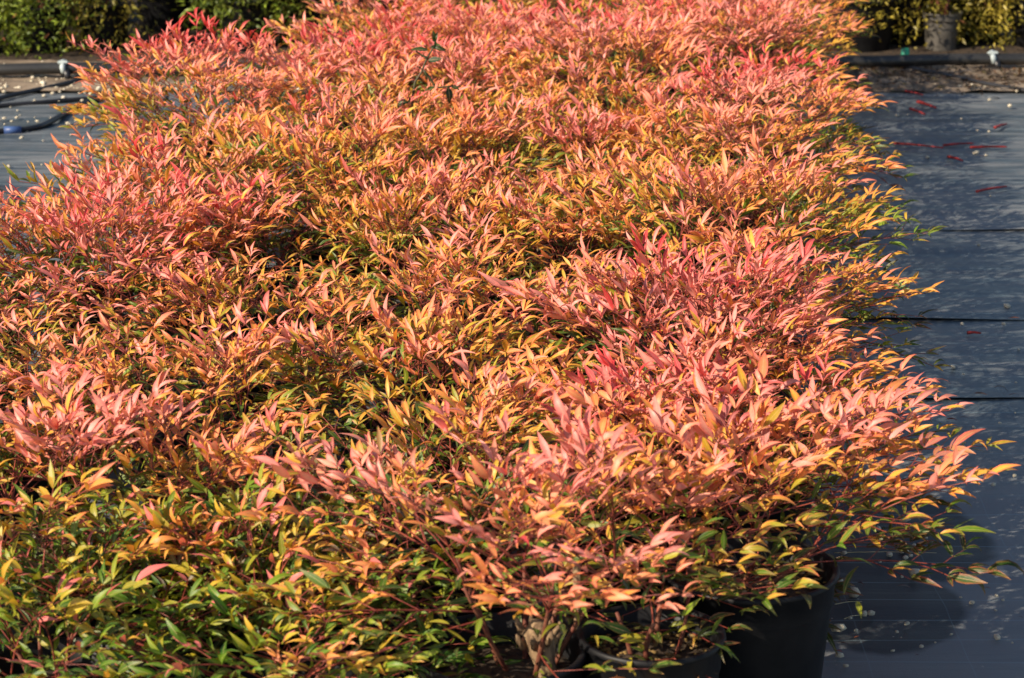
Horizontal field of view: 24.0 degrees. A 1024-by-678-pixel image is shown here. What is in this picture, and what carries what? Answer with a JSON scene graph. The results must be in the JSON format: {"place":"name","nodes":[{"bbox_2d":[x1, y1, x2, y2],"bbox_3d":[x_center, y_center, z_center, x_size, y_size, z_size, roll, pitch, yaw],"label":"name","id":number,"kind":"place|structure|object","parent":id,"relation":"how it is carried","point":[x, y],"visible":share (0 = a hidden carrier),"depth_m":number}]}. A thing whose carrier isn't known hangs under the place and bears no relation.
{"place":"outdoors","nodes":[
{"label":"outdoors","id":0,"kind":"place"},
{"bbox_2d":[0,397,1023,677],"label":"ground fabric","id":1,"kind":"object","parent":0,"point":[970,647],"visible":0.09,"depth_m":4.27},
{"bbox_2d":[0,261,131,392],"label":"potted shrub","id":2,"kind":"object","parent":1,"relation":"on","point":[28,280],"visible":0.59,"depth_m":4.57},
{"bbox_2d":[0,365,137,519],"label":"potted shrub","id":3,"kind":"object","parent":1,"relation":"on","point":[4,434],"visible":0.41,"depth_m":3.91},
{"bbox_2d":[0,180,142,410],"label":"potted shrub","id":4,"kind":"object","parent":1,"relation":"on","point":[15,280],"visible":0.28,"depth_m":5.13},
{"bbox_2d":[0,304,242,521],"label":"potted shrub","id":5,"kind":"object","parent":1,"relation":"on","point":[9,374],"visible":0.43,"depth_m":4.17},
{"bbox_2d":[0,164,283,453],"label":"potted shrub","id":6,"kind":"object","parent":1,"relation":"on","point":[81,245],"visible":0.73,"depth_m":4.78},
{"bbox_2d":[0,460,293,677],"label":"potted shrub","id":7,"kind":"object","parent":1,"relation":"on","point":[18,659],"visible":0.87,"depth_m":3.38},
{"bbox_2d":[0,355,296,647],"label":"potted shrub","id":8,"kind":"object","parent":1,"relation":"on","point":[38,444],"visible":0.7,"depth_m":3.67},
{"bbox_2d":[0,158,306,393],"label":"potted shrub","id":9,"kind":"object","parent":1,"relation":"on","point":[173,205],"visible":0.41,"depth_m":5.06},
{"bbox_2d":[0,463,390,677],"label":"potted shrub","id":10,"kind":"object","parent":1,"relation":"on","point":[158,521],"visible":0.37,"depth_m":3.46},
{"bbox_2d":[0,290,409,540],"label":"potted shrub","id":11,"kind":"object","parent":1,"relation":"on","point":[220,378],"visible":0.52,"depth_m":4.11},
{"bbox_2d":[42,241,442,499],"bbox_3d":[-0.513,0.060,4.628,0.787,0.474,0.654,0,16,0],"label":"potted shrub","id":12,"kind":"object","parent":1,"relation":"on","point":[230,284],"visible":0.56,"depth_m":4.58},
{"bbox_2d":[2,380,490,653],"bbox_3d":[-0.410,0.329,3.661,0.768,0.497,0.718,0,16,0],"label":"potted shrub","id":13,"kind":"object","parent":1,"relation":"on","point":[239,454],"visible":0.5,"depth_m":3.62},
{"bbox_2d":[17,484,522,677],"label":"potted shrub","id":14,"kind":"object","parent":1,"relation":"on","point":[305,661],"visible":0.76,"depth_m":3.30},
{"bbox_2d":[210,283,600,551],"bbox_3d":[-0.169,0.161,4.235,0.729,0.500,0.744,0,16,0],"label":"potted shrub","id":15,"kind":"object","parent":1,"relation":"on","point":[410,348],"visible":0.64,"depth_m":4.23},
{"bbox_2d":[196,434,620,677],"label":"potted shrub","id":16,"kind":"object","parent":1,"relation":"on","point":[425,595],"visible":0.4,"depth_m":3.51},
{"bbox_2d":[197,348,625,616],"bbox_3d":[-0.138,0.264,3.858,0.742,0.512,0.693,0,16,0],"label":"potted shrub","id":17,"kind":"object","parent":1,"relation":"on","point":[401,419],"visible":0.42,"depth_m":3.81},
{"bbox_2d":[256,210,648,486],"bbox_3d":[-0.121,0.025,4.686,0.788,0.510,0.775,0,16,0],"label":"potted shrub","id":18,"kind":"object","parent":1,"relation":"on","point":[467,286],"visible":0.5,"depth_m":4.63},
{"bbox_2d":[232,390,827,677],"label":"potted shrub","id":19,"kind":"object","parent":1,"relation":"on","point":[546,646],"visible":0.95,"depth_m":3.29},
{"bbox_2d":[505,518,755,677],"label":"potted shrub","id":20,"kind":"object","parent":1,"relation":"on","point":[701,657],"visible":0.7,"depth_m":3.38},
{"bbox_2d":[433,324,844,621],"bbox_3d":[0.199,0.244,4.001,0.688,0.471,0.703,0,16,0],"label":"potted shrub","id":21,"kind":"object","parent":1,"relation":"on","point":[604,377],"visible":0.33,"depth_m":3.95},
{"bbox_2d":[476,222,917,445],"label":"potted shrub","id":22,"kind":"object","parent":1,"relation":"on","point":[693,280],"visible":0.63,"depth_m":4.39},
{"bbox_2d":[492,292,949,548],"bbox_3d":[0.360,0.182,4.168,0.828,0.496,0.700,0,16,0],"label":"potted shrub","id":23,"kind":"object","parent":1,"relation":"on","point":[727,341],"visible":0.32,"depth_m":4.19},
{"bbox_2d":[521,126,946,357],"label":"potted shrub","id":24,"kind":"object","parent":1,"relation":"on","point":[688,186],"visible":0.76,"depth_m":5.09},
{"bbox_2d":[530,200,951,412],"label":"potted shrub","id":25,"kind":"object","parent":1,"relation":"on","point":[822,278],"visible":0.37,"depth_m":4.71},
{"bbox_2d":[474,352,1023,677],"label":"potted shrub","id":26,"kind":"object","parent":1,"relation":"on","point":[786,595],"visible":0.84,"depth_m":3.60},
{"bbox_2d":[505,332,1015,654],"bbox_3d":[0.390,0.236,3.971,0.891,0.504,0.790,0,16,0],"label":"potted shrub","id":27,"kind":"object","parent":1,"relation":"on","point":[659,359],"visible":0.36,"depth_m":3.92},
{"bbox_2d":[831,624,846,631],"bbox_3d":[0.546,0.482,4.021,0.028,0.014,0.019,-7,20,8],"label":"pebble","id":28,"kind":"object","parent":1,"relation":"on","point":[842,627],"visible":0.78,"depth_m":4.02},
{"bbox_2d":[835,652,843,657],"bbox_3d":[0.533,0.514,3.918,0.015,0.010,0.012,-5,19,-21],"label":"pebble","id":29,"kind":"object","parent":1,"relation":"on","point":[840,655],"visible":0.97,"depth_m":3.91},
{"bbox_2d":[849,587,860,596],"bbox_3d":[0.592,0.437,4.171,0.021,0.017,0.026,-18,28,-7],"label":"pebble","id":30,"kind":"object","parent":1,"relation":"on","point":[856,590],"visible":0.69,"depth_m":4.16},
{"bbox_2d":[862,610,866,616],"bbox_3d":[0.598,0.465,4.084,0.012,0.010,0.014,16,34,31],"label":"pebble","id":31,"kind":"object","parent":1,"relation":"on","point":[864,613],"visible":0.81,"depth_m":4.08},
{"bbox_2d":[867,610,874,615],"bbox_3d":[0.609,0.465,4.087,0.015,0.011,0.012,5,16,-12],"label":"pebble","id":32,"kind":"object","parent":1,"relation":"on","point":[870,612],"visible":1,"depth_m":4.08},
{"bbox_2d":[899,517,910,522],"bbox_3d":[0.737,0.338,4.517,0.024,0.014,0.018,-14,2,13],"label":"pebble","id":33,"kind":"object","parent":1,"relation":"on","point":[903,521],"visible":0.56,"depth_m":4.51},
{"bbox_2d":[908,568,919,576],"bbox_3d":[0.713,0.413,4.260,0.026,0.017,0.019,18,40,39],"label":"pebble","id":34,"kind":"object","parent":1,"relation":"on","point":[911,572],"visible":0.59,"depth_m":4.25},
{"bbox_2d":[994,634,1000,639],"bbox_3d":[0.804,0.493,3.990,0.012,0.008,0.016,-9,30,-5],"label":"pebble","id":35,"kind":"object","parent":1,"relation":"on","point":[997,636],"visible":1,"depth_m":3.99},
{"bbox_2d":[0,60,1023,92],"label":"ground strip","id":36,"kind":"object","parent":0,"point":[23,84],"visible":0.23,"depth_m":9.02},
{"bbox_2d":[0,61,586,99],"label":"gravel","id":37,"kind":"structure","parent":36,"relation":"on","point":[43,83],"depth_m":8.92},
{"bbox_2d":[0,53,1023,75],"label":"irrigation pipe","id":38,"kind":"object","parent":36,"relation":"on","point":[859,61],"visible":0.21,"depth_m":9.25},
{"bbox_2d":[57,59,70,78],"bbox_3d":[-1.687,-1.016,9.077,0.053,0.075,0.070,0,16,0],"label":"pipe clamp","id":39,"kind":"object","parent":38,"relation":"attached to","point":[65,73],"visible":1,"depth_m":9.05},
{"bbox_2d":[987,50,1000,68],"bbox_3d":[1.857,-1.077,9.284,0.053,0.075,0.070,0,16,0],"label":"pipe clamp","id":40,"kind":"object","parent":38,"relation":"attached to","point":[994,62],"visible":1,"depth_m":9.26},
{"bbox_2d":[696,64,1023,97],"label":"leaf litter","id":41,"kind":"object","parent":36,"relation":"on","point":[930,77],"visible":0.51,"depth_m":9.09},
{"bbox_2d":[0,0,1023,61],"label":"ground soil","id":42,"kind":"structure","parent":0,"point":[76,56],"depth_m":9.86},
{"bbox_2d":[0,0,49,28],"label":"nursery shrub","id":43,"kind":"object","parent":42,"relation":"on","point":[12,15],"visible":0.06,"depth_m":10.34},
{"bbox_2d":[0,0,75,58],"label":"nursery shrub","id":44,"kind":"object","parent":42,"relation":"on","point":[11,27],"visible":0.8,"depth_m":9.61},
{"bbox_2d":[0,0,135,59],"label":"nursery shrub","id":45,"kind":"object","parent":42,"relation":"on","point":[42,44],"visible":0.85,"depth_m":9.73},
{"bbox_2d":[50,0,137,26],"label":"nursery shrub","id":46,"kind":"object","parent":42,"relation":"on","point":[72,7],"visible":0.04,"depth_m":10.41},
{"bbox_2d":[48,0,169,55],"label":"nursery shrub","id":47,"kind":"object","parent":42,"relation":"on","point":[118,29],"visible":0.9,"depth_m":9.81},
{"bbox_2d":[137,0,193,32],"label":"plant pot","id":48,"kind":"object","parent":42,"relation":"on","point":[150,14],"visible":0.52,"depth_m":10.27},
{"bbox_2d":[177,0,220,33],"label":"nursery shrub","id":49,"kind":"object","parent":42,"relation":"on","point":[199,11],"visible":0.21,"depth_m":10.36},
{"bbox_2d":[171,0,317,51],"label":"nursery shrub","id":50,"kind":"object","parent":42,"relation":"on","point":[256,12],"visible":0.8,"depth_m":9.77},
{"bbox_2d":[192,1,350,31],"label":"nursery shrub","id":51,"kind":"object","parent":42,"relation":"on","point":[219,17],"visible":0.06,"depth_m":10.36},
{"bbox_2d":[266,0,365,50],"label":"nursery shrub","id":52,"kind":"object","parent":42,"relation":"on","point":[309,13],"visible":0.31,"depth_m":9.91},
{"bbox_2d":[329,0,425,36],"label":"nursery shrub","id":53,"kind":"object","parent":42,"relation":"on","point":[383,4],"visible":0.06,"depth_m":10.12},
{"bbox_2d":[805,0,941,51],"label":"nursery shrub","id":54,"kind":"object","parent":42,"relation":"on","point":[881,14],"visible":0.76,"depth_m":9.79},
{"bbox_2d":[901,48,909,54],"bbox_3d":[1.544,-1.117,9.448,0.046,0.050,0.045,0,16,0],"label":"bottle cap","id":55,"kind":"object","parent":42,"relation":"on","point":[905,51],"visible":0.52,"depth_m":9.43},
{"bbox_2d":[874,0,969,48],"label":"nursery shrub","id":56,"kind":"object","parent":42,"relation":"on","point":[903,38],"visible":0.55,"depth_m":9.90},
{"bbox_2d":[907,0,1020,50],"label":"nursery shrub","id":57,"kind":"object","parent":42,"relation":"on","point":[944,37],"visible":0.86,"depth_m":9.83},
{"bbox_2d":[950,0,1023,52],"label":"nursery shrub","id":58,"kind":"object","parent":42,"relation":"on","point":[988,38],"visible":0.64,"depth_m":9.93},
{"bbox_2d":[1007,0,1023,47],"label":"nursery shrub","id":59,"kind":"object","parent":42,"relation":"on","point":[1019,32],"visible":0.67,"depth_m":9.88},
{"label":"ground","id":60,"kind":"structure","parent":0,"visible":0},
{"bbox_2d":[0,85,1023,229],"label":"ground fabric","id":61,"kind":"object","parent":60,"relation":"on","point":[962,204],"visible":0.2,"depth_m":7.83},
{"bbox_2d":[0,185,12,213],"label":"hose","id":62,"kind":"object","parent":61,"relation":"on","point":[7,192],"visible":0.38,"depth_m":7.17},
{"bbox_2d":[0,77,94,100],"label":"hose","id":63,"kind":"object","parent":61,"relation":"on","point":[27,91],"visible":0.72,"depth_m":8.80},
{"bbox_2d":[0,96,101,133],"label":"hose","id":64,"kind":"object","parent":61,"relation":"on","point":[52,120],"visible":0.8,"depth_m":8.20},
{"bbox_2d":[4,126,21,133],"bbox_3d":[-1.675,-0.701,8.075,0.060,0.026,0.034,0,16,0],"label":"hose joint","id":65,"kind":"object","parent":64,"relation":"attached to","point":[12,129],"visible":1,"depth_m":8.06},
{"bbox_2d":[0,95,168,107],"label":"hose","id":66,"kind":"object","parent":61,"relation":"on","point":[50,101],"visible":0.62,"depth_m":8.59},
{"bbox_2d":[48,7,356,206],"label":"potted shrub","id":67,"kind":"object","parent":61,"relation":"on","point":[122,67],"visible":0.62,"depth_m":6.75},
{"bbox_2d":[205,21,493,188],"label":"potted shrub","id":68,"kind":"object","parent":61,"relation":"on","point":[334,57],"visible":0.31,"depth_m":6.93},
{"bbox_2d":[258,0,497,99],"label":"potted shrub","id":69,"kind":"object","parent":61,"relation":"on","point":[360,27],"visible":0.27,"depth_m":7.61},
{"bbox_2d":[271,15,530,159],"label":"potted shrub","id":70,"kind":"object","parent":61,"relation":"on","point":[384,37],"visible":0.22,"depth_m":7.22},
{"bbox_2d":[303,0,503,72],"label":"potted shrub","id":71,"kind":"object","parent":61,"relation":"on","point":[422,4],"visible":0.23,"depth_m":8.13},
{"bbox_2d":[300,0,517,89],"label":"potted shrub","id":72,"kind":"object","parent":61,"relation":"on","point":[347,12],"visible":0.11,"depth_m":8.53},
{"bbox_2d":[336,29,577,189],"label":"potted shrub","id":73,"kind":"object","parent":61,"relation":"on","point":[470,66],"visible":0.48,"depth_m":6.75},
{"bbox_2d":[380,0,618,158],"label":"potted shrub","id":74,"kind":"object","parent":61,"relation":"on","point":[479,15],"visible":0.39,"depth_m":7.41},
{"bbox_2d":[400,0,624,88],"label":"potted shrub","id":75,"kind":"object","parent":61,"relation":"on","point":[530,17],"visible":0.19,"depth_m":7.78},
{"bbox_2d":[417,0,624,112],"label":"potted shrub","id":76,"kind":"object","parent":61,"relation":"on","point":[533,2],"visible":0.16,"depth_m":8.25},
{"bbox_2d":[462,0,606,77],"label":"potted shrub","id":77,"kind":"object","parent":61,"relation":"on","point":[566,2],"visible":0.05,"depth_m":8.65},
{"bbox_2d":[546,0,679,90],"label":"potted shrub","id":78,"kind":"object","parent":61,"relation":"on","point":[621,3],"visible":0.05,"depth_m":8.62},
{"bbox_2d":[453,7,780,159],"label":"potted shrub","id":79,"kind":"object","parent":61,"relation":"on","point":[676,39],"visible":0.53,"depth_m":6.87},
{"bbox_2d":[481,0,774,123],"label":"potted shrub","id":80,"kind":"object","parent":61,"relation":"on","point":[544,34],"visible":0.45,"depth_m":7.18},
{"bbox_2d":[522,0,764,155],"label":"potted shrub","id":81,"kind":"object","parent":61,"relation":"on","point":[555,21],"visible":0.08,"depth_m":7.61},
{"bbox_2d":[548,0,770,71],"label":"potted shrub","id":82,"kind":"object","parent":61,"relation":"on","point":[610,4],"visible":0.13,"depth_m":8.18},
{"bbox_2d":[616,0,872,156],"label":"potted shrub","id":83,"kind":"object","parent":61,"relation":"on","point":[737,15],"visible":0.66,"depth_m":7.29},
{"bbox_2d":[619,0,872,91],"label":"potted shrub","id":84,"kind":"object","parent":61,"relation":"on","point":[829,28],"visible":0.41,"depth_m":7.72},
{"bbox_2d":[612,41,905,191],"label":"potted shrub","id":85,"kind":"object","parent":61,"relation":"on","point":[869,101],"visible":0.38,"depth_m":6.77},
{"bbox_2d":[667,0,880,92],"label":"potted shrub","id":86,"kind":"object","parent":61,"relation":"on","point":[835,9],"visible":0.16,"depth_m":8.31},
{"bbox_2d":[711,0,869,32],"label":"potted shrub","id":87,"kind":"object","parent":61,"relation":"on","point":[838,1],"visible":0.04,"depth_m":8.71},
{"bbox_2d":[905,90,923,94],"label":"cut twig","id":88,"kind":"object","parent":61,"relation":"on","point":[910,91],"visible":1,"depth_m":8.77},
{"bbox_2d":[909,107,925,114],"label":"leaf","id":89,"kind":"object","parent":61,"relation":"on","point":[913,109],"visible":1,"depth_m":8.43},
{"bbox_2d":[893,142,943,147],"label":"cut twig","id":90,"kind":"object","parent":61,"relation":"on","point":[899,143],"visible":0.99,"depth_m":7.86},
{"bbox_2d":[916,100,936,108],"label":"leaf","id":91,"kind":"object","parent":61,"relation":"on","point":[922,102],"visible":1,"depth_m":8.55},
{"bbox_2d":[947,155,962,160],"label":"cut twig","id":92,"kind":"object","parent":61,"relation":"on","point":[952,157],"visible":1,"depth_m":7.66},
{"bbox_2d":[893,66,1023,91],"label":"hose","id":93,"kind":"object","parent":61,"relation":"on","point":[980,82],"visible":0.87,"depth_m":9.01},
{"bbox_2d":[943,143,973,145],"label":"cut twig","id":94,"kind":"object","parent":61,"relation":"on","point":[949,144],"visible":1,"depth_m":7.87},
{"bbox_2d":[970,145,1006,148],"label":"cut twig","id":95,"kind":"object","parent":61,"relation":"on","point":[973,147],"visible":1,"depth_m":7.83},
{"bbox_2d":[975,186,1006,192],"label":"cut twig","id":96,"kind":"object","parent":61,"relation":"on","point":[981,190],"visible":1,"depth_m":7.23},
{"bbox_2d":[993,123,1006,128],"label":"cut twig","id":97,"kind":"object","parent":61,"relation":"on","point":[997,126],"visible":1,"depth_m":8.16},
{"bbox_2d":[0,226,1023,319],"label":"ground fabric","id":98,"kind":"object","parent":60,"relation":"on","point":[984,279],"visible":0.12,"depth_m":6.33},
{"bbox_2d":[26,97,353,271],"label":"potted shrub","id":99,"kind":"object","parent":98,"relation":"on","point":[131,131],"visible":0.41,"depth_m":5.87},
{"bbox_2d":[72,38,353,225],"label":"potted shrub","id":100,"kind":"object","parent":98,"relation":"on","point":[192,71],"visible":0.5,"depth_m":6.37},
{"bbox_2d":[188,43,532,214],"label":"potted shrub","id":101,"kind":"object","parent":98,"relation":"on","point":[378,68],"visible":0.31,"depth_m":6.42},
{"bbox_2d":[232,60,514,274],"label":"potted shrub","id":102,"kind":"object","parent":98,"relation":"on","point":[341,96],"visible":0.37,"depth_m":5.97},
{"bbox_2d":[397,30,460,197],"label":"tall weed","id":103,"kind":"object","parent":102,"relation":"in","point":[449,92],"visible":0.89,"depth_m":6.00},
{"bbox_2d":[307,92,586,299],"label":"potted shrub","id":104,"kind":"object","parent":98,"relation":"on","point":[463,114],"visible":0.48,"depth_m":5.87},
{"bbox_2d":[365,66,655,268],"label":"potted shrub","id":105,"kind":"object","parent":98,"relation":"on","point":[557,97],"visible":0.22,"depth_m":6.29},
{"bbox_2d":[471,90,736,227],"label":"potted shrub","id":106,"kind":"object","parent":98,"relation":"on","point":[561,136],"visible":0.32,"depth_m":6.00},
{"bbox_2d":[469,46,782,181],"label":"potted shrub","id":107,"kind":"object","parent":98,"relation":"on","point":[582,88],"visible":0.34,"depth_m":6.44},
{"bbox_2d":[568,73,920,250],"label":"potted shrub","id":108,"kind":"object","parent":98,"relation":"on","point":[715,127],"visible":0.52,"depth_m":5.82},
{"bbox_2d":[572,38,918,240],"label":"potted shrub","id":109,"kind":"object","parent":98,"relation":"on","point":[832,94],"visible":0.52,"depth_m":6.29},
{"bbox_2d":[27,317,1023,397],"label":"ground fabric","id":110,"kind":"object","parent":60,"relation":"on","point":[989,358],"visible":0.14,"depth_m":5.59},
{"bbox_2d":[0,121,351,366],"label":"potted shrub","id":111,"kind":"object","parent":110,"relation":"on","point":[56,169],"visible":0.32,"depth_m":5.42},
{"bbox_2d":[108,161,482,387],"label":"potted shrub","id":112,"kind":"object","parent":110,"relation":"on","point":[244,211],"visible":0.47,"depth_m":5.18},
{"bbox_2d":[177,85,505,352],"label":"potted shrub","id":113,"kind":"object","parent":110,"relation":"on","point":[317,131],"visible":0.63,"depth_m":5.54},
{"bbox_2d":[271,147,609,392],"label":"potted shrub","id":114,"kind":"object","parent":110,"relation":"on","point":[381,202],"visible":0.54,"depth_m":5.11},
{"bbox_2d":[282,135,610,295],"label":"potted shrub","id":115,"kind":"object","parent":110,"relation":"on","point":[502,155],"visible":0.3,"depth_m":5.46},
{"bbox_2d":[388,166,713,399],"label":"potted shrub","id":116,"kind":"object","parent":110,"relation":"on","point":[518,217],"visible":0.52,"depth_m":5.16},
{"bbox_2d":[437,134,739,351],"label":"potted shrub","id":117,"kind":"object","parent":110,"relation":"on","point":[570,168],"visible":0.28,"depth_m":5.53},
{"bbox_2d":[562,139,900,330],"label":"potted shrub","id":118,"kind":"object","parent":110,"relation":"on","point":[788,189],"visible":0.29,"depth_m":5.47},
{"bbox_2d":[967,331,980,334],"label":"cut twig","id":119,"kind":"object","parent":110,"relation":"on","point":[972,332],"visible":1,"depth_m":5.73}
]}

